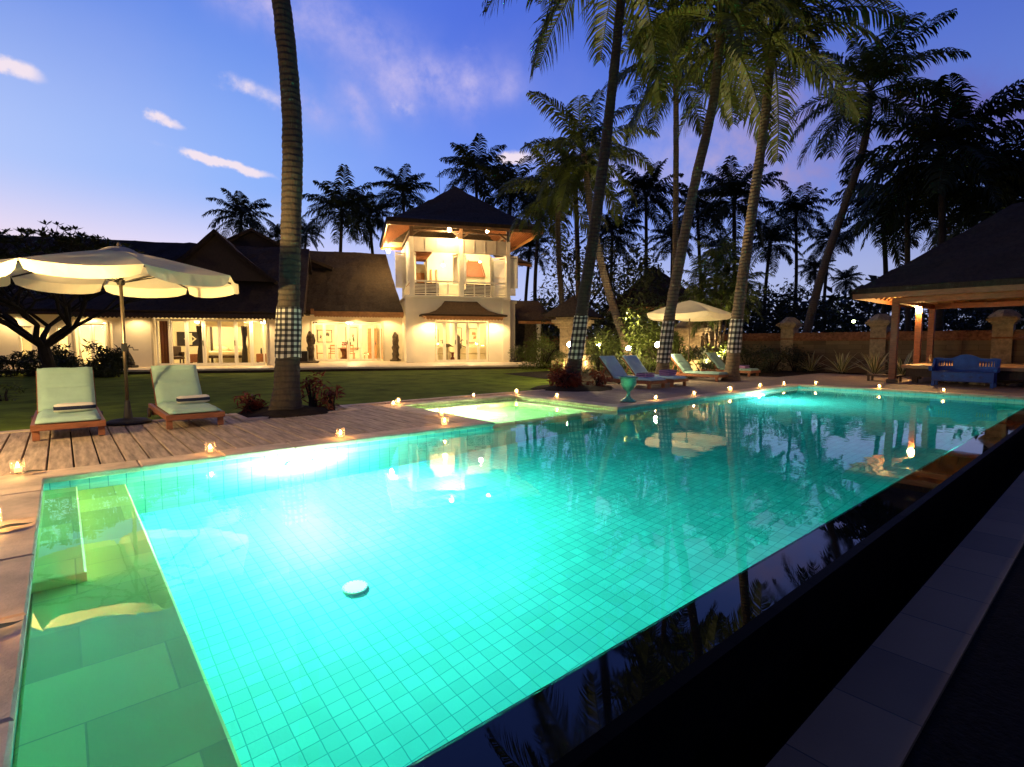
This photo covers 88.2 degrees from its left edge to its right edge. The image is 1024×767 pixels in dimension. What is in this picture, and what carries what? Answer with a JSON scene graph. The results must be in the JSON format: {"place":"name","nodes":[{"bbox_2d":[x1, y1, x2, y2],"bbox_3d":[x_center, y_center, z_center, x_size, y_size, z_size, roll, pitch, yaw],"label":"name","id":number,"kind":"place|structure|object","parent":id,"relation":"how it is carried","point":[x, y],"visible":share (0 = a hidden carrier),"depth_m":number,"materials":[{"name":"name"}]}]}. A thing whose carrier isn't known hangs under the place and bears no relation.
{"place":"outdoors","nodes":[
{"label":"outdoors","id":0,"kind":"place"},
{"bbox_2d":[1,430,130,473],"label":"deck base","id":1,"kind":"object","parent":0,"point":[71,449],"visible":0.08,"depth_m":6.23,"materials":[{"name":"wood"}]},
{"bbox_2d":[0,405,457,475],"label":"wooden deck","id":2,"kind":"structure","parent":1,"relation":"on","point":[158,439],"depth_m":6.87,"materials":[{"name":"brown wood"}]},
{"bbox_2d":[30,367,105,440],"bbox_3d":[-6.196,0.220,7.364,0.820,0.843,1.950,-4,6,-40],"label":"sun lounger","id":3,"kind":"object","parent":2,"relation":"on","point":[58,385],"visible":0.91,"depth_m":7.58,"materials":[{"name":"green fabric"}]},
{"bbox_2d":[53,402,95,411],"bbox_3d":[-5.834,0.317,7.054,0.440,0.128,0.177,-4,6,-44],"label":"rolled towel","id":4,"kind":"object","parent":3,"relation":"on","point":[75,407],"visible":1,"depth_m":7.00,"materials":[{"name":"white fabric"}]},
{"bbox_2d":[147,365,224,429],"bbox_3d":[-5.124,0.153,8.248,0.820,0.843,1.950,-4,6,-40],"label":"sun lounger","id":5,"kind":"object","parent":2,"relation":"on","point":[170,383],"visible":0.94,"depth_m":8.44,"materials":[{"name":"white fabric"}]},
{"bbox_2d":[176,394,209,403],"bbox_3d":[-4.872,0.236,8.080,0.177,0.128,0.440,4,6,43],"label":"rolled towel","id":6,"kind":"object","parent":5,"relation":"on","point":[199,398],"visible":1,"depth_m":8.02,"materials":[{"name":"white fabric"}]},
{"bbox_2d":[0,377,704,434],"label":"stone kerb","id":7,"kind":"structure","parent":1,"relation":"on","point":[344,408],"depth_m":10.38,"materials":[{"name":"beige stone"}]},
{"bbox_2d":[0,242,238,425],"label":"parasol","id":8,"kind":"object","parent":7,"relation":"on","point":[119,270],"visible":0.98,"depth_m":7.69,"materials":[{"name":"fabric"}]},
{"bbox_2d":[0,383,1023,766],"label":"pool coping","id":9,"kind":"object","parent":1,"relation":"on","point":[20,497],"visible":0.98,"depth_m":4.74,"materials":[{"name":"stone"}]},
{"bbox_2d":[512,378,789,403],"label":"poolside deck","id":10,"kind":"structure","parent":1,"relation":"on","point":[638,392],"depth_m":13.26,"materials":[{"name":"beige stone"}]},
{"bbox_2d":[619,376,638,402],"bbox_3d":[2.397,0.117,10.878,0.400,0.515,0.400,-4,6,-40],"label":"urn","id":11,"kind":"object","parent":10,"relation":"on","point":[628,384],"visible":1,"depth_m":10.77,"materials":[{"name":"ceramic"}]},
{"bbox_2d":[594,356,666,388],"bbox_3d":[3.282,-0.342,14.753,0.820,0.842,1.950,-4,6,-40],"label":"sun lounger","id":12,"kind":"object","parent":10,"relation":"on","point":[613,367],"visible":0.8,"depth_m":14.90,"materials":[{"name":"fabric"}]},
{"bbox_2d":[622,355,688,386],"bbox_3d":[4.082,-0.393,15.431,0.820,0.839,1.950,-4,6,-40],"label":"sun lounger","id":13,"kind":"object","parent":10,"relation":"on","point":[634,364],"visible":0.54,"depth_m":15.62,"materials":[{"name":"fabric"}]},
{"bbox_2d":[671,354,727,381],"bbox_3d":[6.103,-0.547,17.448,0.820,0.841,1.950,-4,6,-40],"label":"sun lounger","id":14,"kind":"object","parent":10,"relation":"on","point":[682,365],"visible":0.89,"depth_m":17.47,"materials":[{"name":"fabric"}]},
{"bbox_2d":[607,0,825,382],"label":"coconut palm","id":15,"kind":"object","parent":10,"relation":"on","point":[690,14],"visible":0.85,"depth_m":15.86,"materials":[{"name":"green plant"}]},
{"bbox_2d":[670,0,910,381],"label":"coconut palm","id":16,"kind":"object","parent":10,"relation":"on","point":[769,60],"visible":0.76,"depth_m":16.42,"materials":[{"name":"green plant"}]},
{"bbox_2d":[196,321,252,362],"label":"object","id":17,"kind":"object","parent":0,"point":[227,329],"visible":0.68,"depth_m":26.73,"materials":[{"name":"brown wood"}]},
{"bbox_2d":[0,348,601,430],"bbox_3d":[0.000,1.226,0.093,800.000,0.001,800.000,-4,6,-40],"label":"lawn","id":18,"kind":"structure","parent":0,"point":[221,390],"depth_m":14.73,"materials":[{"name":"green plant"}]},
{"bbox_2d":[0,349,38,376],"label":"shrub","id":19,"kind":"object","parent":18,"relation":"on","point":[5,362],"visible":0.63,"depth_m":19.77,"materials":[{"name":"green plant"}]},
{"bbox_2d":[16,347,78,376],"bbox_3d":[-17.411,-0.763,19.933,2.159,1.473,2.507,-4,6,-40],"label":"shrub","id":20,"kind":"object","parent":18,"relation":"on","point":[31,367],"visible":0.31,"depth_m":19.46,"materials":[{"name":"green plant"}]},
{"bbox_2d":[0,220,164,368],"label":"frangipani tree","id":21,"kind":"object","parent":18,"relation":"on","point":[42,343],"visible":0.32,"depth_m":16.10,"materials":[{"name":"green plant"}]},
{"bbox_2d":[52,338,130,377],"bbox_3d":[-15.408,-0.790,19.217,2.546,1.720,2.514,-4,6,-40],"label":"shrub","id":22,"kind":"object","parent":18,"relation":"on","point":[74,362],"visible":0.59,"depth_m":19.05,"materials":[{"name":"green plant"}]},
{"bbox_2d":[81,347,131,377],"bbox_3d":[-14.978,-0.671,19.505,1.471,1.355,1.914,-2,5,-24],"label":"shrub","id":23,"kind":"object","parent":18,"relation":"on","point":[109,359],"visible":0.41,"depth_m":19.21,"materials":[{"name":"green plant"}]},
{"bbox_2d":[201,188,273,238],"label":"coconut palm","id":24,"kind":"object","parent":18,"relation":"on","point":[243,209],"visible":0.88,"depth_m":42.46,"materials":[{"name":"green plant"}]},
{"bbox_2d":[3,366,548,374],"bbox_3d":[-13.716,-0.913,27.994,29.000,0.170,12.680,-1,5,-16],"label":"terrace base","id":25,"kind":"object","parent":18,"relation":"on","point":[319,370],"visible":0.04,"depth_m":23.42,"materials":[{"name":"beige stone"}]},
{"bbox_2d":[1,361,550,371],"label":"terrace","id":26,"kind":"structure","parent":25,"relation":"on","point":[355,365],"depth_m":25.01,"materials":[{"name":"stone"}]},
{"bbox_2d":[0,171,542,367],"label":"villa","id":27,"kind":"object","parent":26,"relation":"on","point":[454,238],"visible":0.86,"depth_m":28.61,"materials":[{"name":"paint"}]},
{"bbox_2d":[159,321,173,362],"bbox_3d":[-15.819,-1.878,24.200,0.500,2.130,0.099,-1,5,-16],"label":"curtain","id":28,"kind":"object","parent":27,"relation":"hanging from","point":[164,342],"visible":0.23,"depth_m":24.18,"materials":[{"name":"brown fabric"}]},
{"bbox_2d":[186,319,204,365],"bbox_3d":[-14.471,-1.871,24.177,0.674,2.140,0.090,-1,5,-16],"label":"glass door","id":29,"kind":"structure","parent":27,"relation":"in","point":[197,364],"depth_m":24.17,"materials":[{"name":"white paint"}]},
{"bbox_2d":[219,319,236,365],"bbox_3d":[-13.196,-1.900,24.554,0.654,2.140,0.090,-1,5,-16],"label":"glass door","id":30,"kind":"structure","parent":27,"relation":"in","point":[220,320],"depth_m":24.55,"materials":[{"name":"white paint"}]},
{"bbox_2d":[454,346,485,359],"bbox_3d":[-2.381,-1.789,31.216,1.940,0.810,0.870,-1,5,-16],"label":"sofa","id":31,"kind":"object","parent":27,"relation":"on","point":[472,352],"visible":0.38,"depth_m":30.82,"materials":[{"name":"fabric"}]},
{"bbox_2d":[301,218,324,250],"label":"coconut palm","id":32,"kind":"object","parent":18,"relation":"on","point":[304,236],"visible":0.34,"depth_m":54.97,"materials":[{"name":"green plant"}]},
{"bbox_2d":[301,164,380,251],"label":"coconut palm","id":33,"kind":"object","parent":18,"relation":"on","point":[334,199],"visible":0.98,"depth_m":40.51,"materials":[{"name":"green plant"}]},
{"bbox_2d":[343,189,398,253],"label":"coconut palm","id":34,"kind":"object","parent":18,"relation":"on","point":[379,222],"visible":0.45,"depth_m":44.80,"materials":[{"name":"green plant"}]},
{"bbox_2d":[374,163,438,217],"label":"coconut palm","id":35,"kind":"object","parent":18,"relation":"on","point":[403,189],"visible":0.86,"depth_m":44.27,"materials":[{"name":"green plant"}]},
{"bbox_2d":[437,133,511,202],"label":"coconut palm","id":36,"kind":"object","parent":18,"relation":"on","point":[470,159],"visible":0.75,"depth_m":42.91,"materials":[{"name":"green plant"}]},
{"bbox_2d":[475,155,542,215],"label":"coconut palm","id":37,"kind":"object","parent":18,"relation":"on","point":[498,176],"visible":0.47,"depth_m":40.08,"materials":[{"name":"green plant"}]},
{"bbox_2d":[511,237,553,300],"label":"coconut palm","id":38,"kind":"object","parent":18,"relation":"on","point":[528,253],"visible":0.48,"depth_m":45.17,"materials":[{"name":"green plant"}]},
{"bbox_2d":[511,300,554,361],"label":"outbuilding","id":39,"kind":"structure","parent":18,"relation":"on","point":[527,316],"depth_m":32.94,"materials":[{"name":"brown wood"}]},
{"bbox_2d":[508,330,559,369],"bbox_3d":[1.412,-1.394,25.635,3.404,2.347,3.544,-4,6,-40],"label":"shrub","id":40,"kind":"object","parent":18,"relation":"on","point":[542,362],"visible":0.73,"depth_m":25.25,"materials":[{"name":"green plant"}]},
{"bbox_2d":[503,180,572,300],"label":"coconut palm","id":41,"kind":"object","parent":18,"relation":"on","point":[529,199],"visible":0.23,"depth_m":39.21,"materials":[{"name":"green plant"}]},
{"bbox_2d":[519,281,571,354],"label":"tree","id":42,"kind":"object","parent":18,"relation":"on","point":[545,307],"visible":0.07,"depth_m":36.14,"materials":[{"name":"green plant"}]},
{"bbox_2d":[496,142,616,304],"bbox_3d":[1.977,-5.861,24.447,5.242,10.480,5.296,-4,6,-40],"label":"coconut palm","id":43,"kind":"object","parent":18,"relation":"on","point":[557,225],"visible":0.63,"depth_m":24.36,"materials":[{"name":"green plant"}]},
{"bbox_2d":[536,143,615,298],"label":"coconut palm","id":44,"kind":"object","parent":18,"relation":"on","point":[577,241],"visible":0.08,"depth_m":29.12,"materials":[{"name":"green plant"}]},
{"bbox_2d":[533,224,635,363],"bbox_3d":[4.309,-4.854,30.968,5.819,8.197,5.707,1,4,12],"label":"tree","id":45,"kind":"object","parent":18,"relation":"on","point":[565,265],"visible":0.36,"depth_m":30.07,"materials":[{"name":"green plant"}]},
{"bbox_2d":[580,205,648,324],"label":"coconut palm","id":46,"kind":"object","parent":18,"relation":"on","point":[613,231],"visible":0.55,"depth_m":42.47,"materials":[{"name":"green plant"}]},
{"bbox_2d":[609,158,686,326],"bbox_3d":[9.953,-9.236,39.491,5.608,14.909,5.456,-4,6,-40],"label":"coconut palm","id":47,"kind":"object","parent":18,"relation":"on","point":[646,181],"visible":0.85,"depth_m":38.62,"materials":[{"name":"green plant"}]},
{"bbox_2d":[603,266,709,360],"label":"tree","id":48,"kind":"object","parent":18,"relation":"on","point":[662,285],"depth_m":28.31,"materials":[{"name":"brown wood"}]},
{"bbox_2d":[648,214,696,276],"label":"coconut palm","id":49,"kind":"object","parent":18,"relation":"on","point":[663,237],"visible":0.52,"depth_m":46.84,"materials":[{"name":"green plant"}]},
{"bbox_2d":[660,182,726,285],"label":"coconut palm","id":50,"kind":"object","parent":18,"relation":"on","point":[701,204],"visible":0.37,"depth_m":40.94,"materials":[{"name":"green plant"}]},
{"bbox_2d":[697,227,742,291],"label":"coconut palm","id":51,"kind":"object","parent":18,"relation":"on","point":[713,242],"visible":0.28,"depth_m":48.67,"materials":[{"name":"green plant"}]},
{"bbox_2d":[503,366,1022,384],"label":"planting bed","id":52,"kind":"object","parent":18,"relation":"on","point":[585,377],"visible":0.17,"depth_m":20.73,"materials":[{"name":"green plant"}]},
{"bbox_2d":[540,295,603,369],"bbox_3d":[2.877,-2.401,24.890,2.340,3.468,2.340,2,5,27],"label":"garden shrine","id":53,"kind":"object","parent":52,"relation":"on","point":[563,314],"visible":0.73,"depth_m":24.44,"materials":[{"name":"stone"}]},
{"bbox_2d":[519,89,659,370],"bbox_3d":[3.322,-6.425,23.375,5.830,11.807,6.602,-4,6,-40],"label":"coconut palm","id":54,"kind":"object","parent":52,"relation":"on","point":[577,131],"visible":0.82,"depth_m":22.59,"materials":[{"name":"green plant"}]},
{"bbox_2d":[583,331,620,370],"bbox_3d":[4.000,-1.408,23.583,2.067,1.939,1.458,-1,4,-11],"label":"shrub","id":55,"kind":"object","parent":52,"relation":"on","point":[596,364],"visible":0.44,"depth_m":23.45,"materials":[{"name":"green plant"}]},
{"bbox_2d":[565,232,682,365],"bbox_3d":[5.715,-4.152,27.792,5.852,7.332,6.318,-4,6,-40],"label":"tree","id":56,"kind":"object","parent":52,"relation":"on","point":[640,270],"visible":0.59,"depth_m":26.86,"materials":[{"name":"green plant"}]},
{"bbox_2d":[592,294,683,364],"bbox_3d":[5.076,-1.714,21.380,3.222,3.819,2.991,-4,6,-40],"label":"shrub","id":57,"kind":"object","parent":52,"relation":"on","point":[630,322],"visible":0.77,"depth_m":20.95,"materials":[{"name":"green plant"}]},
{"bbox_2d":[602,0,747,368],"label":"coconut palm","id":58,"kind":"object","parent":52,"relation":"on","point":[623,74],"visible":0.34,"depth_m":23.40,"materials":[{"name":"green plant"}]},
{"bbox_2d":[671,321,713,370],"bbox_3d":[7.832,-1.766,22.932,1.584,2.500,1.584,3,5,32],"label":"garden shrine","id":59,"kind":"object","parent":52,"relation":"on","point":[682,327],"visible":0.43,"depth_m":22.43,"materials":[{"name":"stone"}]},
{"bbox_2d":[681,345,724,370],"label":"shrub","id":60,"kind":"object","parent":52,"relation":"on","point":[697,353],"visible":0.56,"depth_m":20.76,"materials":[{"name":"green plant"}]},
{"bbox_2d":[677,236,774,367],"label":"areca palm","id":61,"kind":"object","parent":52,"relation":"on","point":[721,277],"visible":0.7,"depth_m":21.93,"materials":[{"name":"green plant"}]},
{"bbox_2d":[682,155,787,277],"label":"coconut palm","id":62,"kind":"object","parent":52,"relation":"on","point":[732,186],"visible":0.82,"depth_m":36.54,"materials":[{"name":"green plant"}]},
{"bbox_2d":[740,343,777,373],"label":"shrub","id":63,"kind":"object","parent":52,"relation":"on","point":[743,351],"visible":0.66,"depth_m":20.93,"materials":[{"name":"green plant"}]},
{"bbox_2d":[719,288,808,333],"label":"tree","id":64,"kind":"object","parent":52,"relation":"on","point":[761,325],"visible":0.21,"depth_m":30.58,"materials":[{"name":"green plant"}]},
{"bbox_2d":[739,216,806,324],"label":"coconut palm","id":65,"kind":"object","parent":52,"relation":"on","point":[771,250],"visible":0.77,"depth_m":42.57,"materials":[{"name":"green plant"}]},
{"bbox_2d":[745,346,805,372],"bbox_3d":[10.867,-0.848,21.811,2.153,1.435,2.168,-4,6,-40],"label":"shrub","id":66,"kind":"object","parent":52,"relation":"on","point":[772,369],"visible":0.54,"depth_m":21.59,"materials":[{"name":"green plant"}]},
{"bbox_2d":[771,344,820,371],"bbox_3d":[12.251,-1.029,22.939,2.333,1.398,1.881,-4,6,-40],"label":"shrub","id":67,"kind":"object","parent":52,"relation":"on","point":[789,361],"visible":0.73,"depth_m":22.76,"materials":[{"name":"green plant"}]},
{"bbox_2d":[759,182,832,314],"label":"coconut palm","id":68,"kind":"object","parent":52,"relation":"on","point":[795,208],"visible":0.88,"depth_m":44.48,"materials":[{"name":"green plant"}]},
{"bbox_2d":[743,278,849,332],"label":"tree","id":69,"kind":"object","parent":52,"relation":"on","point":[783,288],"visible":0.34,"depth_m":34.88,"materials":[{"name":"green plant"}]},
{"bbox_2d":[800,221,855,329],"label":"coconut palm","id":70,"kind":"object","parent":52,"relation":"on","point":[820,244],"visible":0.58,"depth_m":49.06,"materials":[{"name":"green plant"}]},
{"bbox_2d":[798,298,867,332],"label":"tree","id":71,"kind":"object","parent":52,"relation":"on","point":[821,326],"visible":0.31,"depth_m":39.62,"materials":[{"name":"green plant"}]},
{"bbox_2d":[818,352,865,373],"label":"agave","id":72,"kind":"object","parent":52,"relation":"on","point":[840,365],"visible":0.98,"depth_m":21.04,"materials":[{"name":"green plant"}]},
{"bbox_2d":[850,351,888,373],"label":"agave","id":73,"kind":"object","parent":52,"relation":"on","point":[875,366],"visible":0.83,"depth_m":19.81,"materials":[{"name":"green plant"}]},
{"bbox_2d":[787,8,971,332],"bbox_3d":[17.772,-8.981,26.320,6.798,16.522,7.101,-1,5,-19],"label":"coconut palm","id":74,"kind":"object","parent":52,"relation":"on","point":[872,68],"visible":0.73,"depth_m":25.53,"materials":[{"name":"green plant"}]},
{"bbox_2d":[833,296,927,331],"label":"tree","id":75,"kind":"object","parent":52,"relation":"on","point":[857,329],"visible":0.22,"depth_m":37.49,"materials":[{"name":"green plant"}]},
{"bbox_2d":[824,179,936,313],"bbox_3d":[23.397,-7.297,33.428,6.411,11.979,6.045,2,5,25],"label":"coconut palm","id":76,"kind":"object","parent":52,"relation":"on","point":[897,258],"visible":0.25,"depth_m":33.48,"materials":[{"name":"green plant"}]},
{"bbox_2d":[831,150,964,330],"bbox_3d":[21.672,-7.082,29.630,6.378,12.132,6.218,-4,6,-40],"label":"coconut palm","id":77,"kind":"object","parent":52,"relation":"on","point":[905,219],"visible":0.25,"depth_m":29.56,"materials":[{"name":"green plant"}]},
{"bbox_2d":[837,72,1023,330],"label":"coconut palm","id":78,"kind":"object","parent":52,"relation":"on","point":[940,131],"visible":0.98,"depth_m":22.83,"materials":[{"name":"green plant"}]},
{"bbox_2d":[889,131,1023,324],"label":"coconut palm","id":79,"kind":"object","parent":52,"relation":"on","point":[958,215],"visible":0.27,"depth_m":24.88,"materials":[{"name":"green plant"}]},
{"bbox_2d":[924,133,1023,309],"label":"coconut palm","id":80,"kind":"object","parent":52,"relation":"on","point":[972,192],"visible":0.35,"depth_m":23.16,"materials":[{"name":"green plant"}]},
{"bbox_2d":[541,309,1023,373],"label":"boundary wall","id":81,"kind":"structure","parent":18,"relation":"on","point":[1003,339],"depth_m":20.98,"materials":[{"name":"stone"}]},
{"bbox_2d":[542,275,1023,335],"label":"undergrowth","id":82,"kind":"object","parent":18,"relation":"on","point":[843,292],"visible":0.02,"depth_m":53.08,"materials":[{"name":"green plant"}]},
{"bbox_2d":[793,255,835,330],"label":"coconut palm","id":83,"kind":"object","parent":18,"relation":"on","point":[808,265],"visible":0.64,"depth_m":54.84,"materials":[{"name":"green plant"}]},
{"bbox_2d":[828,265,864,312],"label":"coconut palm","id":84,"kind":"object","parent":18,"relation":"on","point":[848,276],"visible":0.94,"depth_m":60.92,"materials":[{"name":"green plant"}]},
{"bbox_2d":[899,307,992,330],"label":"tree","id":85,"kind":"object","parent":18,"relation":"on","point":[954,320],"visible":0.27,"depth_m":34.77,"materials":[{"name":"green plant"}]},
{"bbox_2d":[961,306,1023,330],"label":"tree","id":86,"kind":"object","parent":18,"relation":"on","point":[985,327],"visible":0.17,"depth_m":33.10,"materials":[{"name":"green plant"}]},
{"bbox_2d":[239,372,709,418],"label":"soil","id":87,"kind":"structure","parent":0,"point":[268,413],"depth_m":9.18,"materials":[{"name":"brown soil"}]},
{"bbox_2d":[234,391,268,413],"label":"red leaf plant","id":88,"kind":"object","parent":87,"relation":"on","point":[251,403],"visible":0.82,"depth_m":9.05,"materials":[{"name":"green plant"}]},
{"bbox_2d":[269,0,302,410],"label":"coconut palm","id":89,"kind":"object","parent":87,"relation":"on","point":[286,394],"visible":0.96,"depth_m":8.85,"materials":[{"name":"brown plant"}]},
{"bbox_2d":[300,370,333,406],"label":"red leaf plant","id":90,"kind":"object","parent":87,"relation":"on","point":[313,401],"visible":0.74,"depth_m":9.54,"materials":[{"name":"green plant"}]},
{"bbox_2d":[318,384,345,410],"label":"red leaf plant","id":91,"kind":"object","parent":87,"relation":"on","point":[334,395],"visible":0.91,"depth_m":9.64,"materials":[{"name":"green plant"}]},
{"bbox_2d":[548,368,584,387],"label":"red leaf plant","id":92,"kind":"object","parent":87,"relation":"on","point":[561,375],"visible":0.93,"depth_m":13.79,"materials":[{"name":"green plant"}]},
{"bbox_2d":[480,0,750,384],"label":"coconut palm","id":93,"kind":"object","parent":87,"relation":"on","point":[577,343],"visible":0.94,"depth_m":14.32,"materials":[{"name":"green plant"}]},
{"bbox_2d":[669,331,696,371],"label":"shrub","id":94,"kind":"object","parent":87,"relation":"on","point":[676,345],"visible":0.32,"depth_m":20.42,"materials":[{"name":"green plant"}]},
{"bbox_2d":[647,297,731,376],"bbox_3d":[6.308,-1.649,18.823,2.217,2.830,2.217,4,6,41],"label":"parasol","id":95,"kind":"object","parent":87,"relation":"on","point":[689,310],"visible":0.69,"depth_m":18.31,"materials":[{"name":"fabric"}]},
{"bbox_2d":[0,0,1023,334],"label":"sky","id":96,"kind":"structure","parent":0,"point":[119,119],"materials":[{"name":"blue"}]},
{"bbox_2d":[10,387,1023,766],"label":"water","id":97,"kind":"structure","parent":0,"point":[404,603],"depth_m":3.09,"materials":[{"name":"teal liquid"}]},
{"bbox_2d":[697,373,1023,395],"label":"deck","id":98,"kind":"structure","parent":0,"point":[857,380],"depth_m":15.91,"materials":[{"name":"beige stone"}]},
{"bbox_2d":[701,353,759,376],"bbox_3d":[8.216,-0.734,19.895,0.820,0.841,1.950,-4,6,-40],"label":"sun lounger","id":99,"kind":"object","parent":98,"relation":"on","point":[719,364],"visible":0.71,"depth_m":20.04,"materials":[{"name":"fabric"}]},
{"bbox_2d":[851,202,1023,385],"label":"pavilion","id":100,"kind":"structure","parent":98,"relation":"on","point":[980,265],"depth_m":15.08,"materials":[{"name":"brown wood"}]},
{"bbox_2d":[928,354,1000,388],"bbox_3d":[12.519,-0.358,14.648,0.585,0.890,1.460,-4,6,-40],"label":"bench","id":101,"kind":"object","parent":98,"relation":"on","point":[965,368],"visible":1,"depth_m":14.65,"materials":[{"name":"blue paint"}]},
{"bbox_2d":[762,470,1023,766],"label":"ground","id":102,"kind":"structure","parent":0,"point":[976,718],"depth_m":2.49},
{"bbox_2d":[411,408,1023,766],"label":"pool rim","id":103,"kind":"object","parent":102,"relation":"on","point":[749,667],"visible":1,"depth_m":2.61,"materials":[{"name":"black stone"}]},
{"bbox_2d":[766,471,1023,766],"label":"stone path","id":104,"kind":"structure","parent":0,"point":[876,706],"depth_m":2.73,"materials":[{"name":"grey stone"}]},
{"label":"pool floor","id":105,"kind":"structure","parent":0,"visible":0},
{"bbox_2d":[44,387,1023,485],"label":"pool wall","id":106,"kind":"structure","parent":105,"relation":"on","point":[110,476],"depth_m":6.53,"materials":[{"name":"tile"}]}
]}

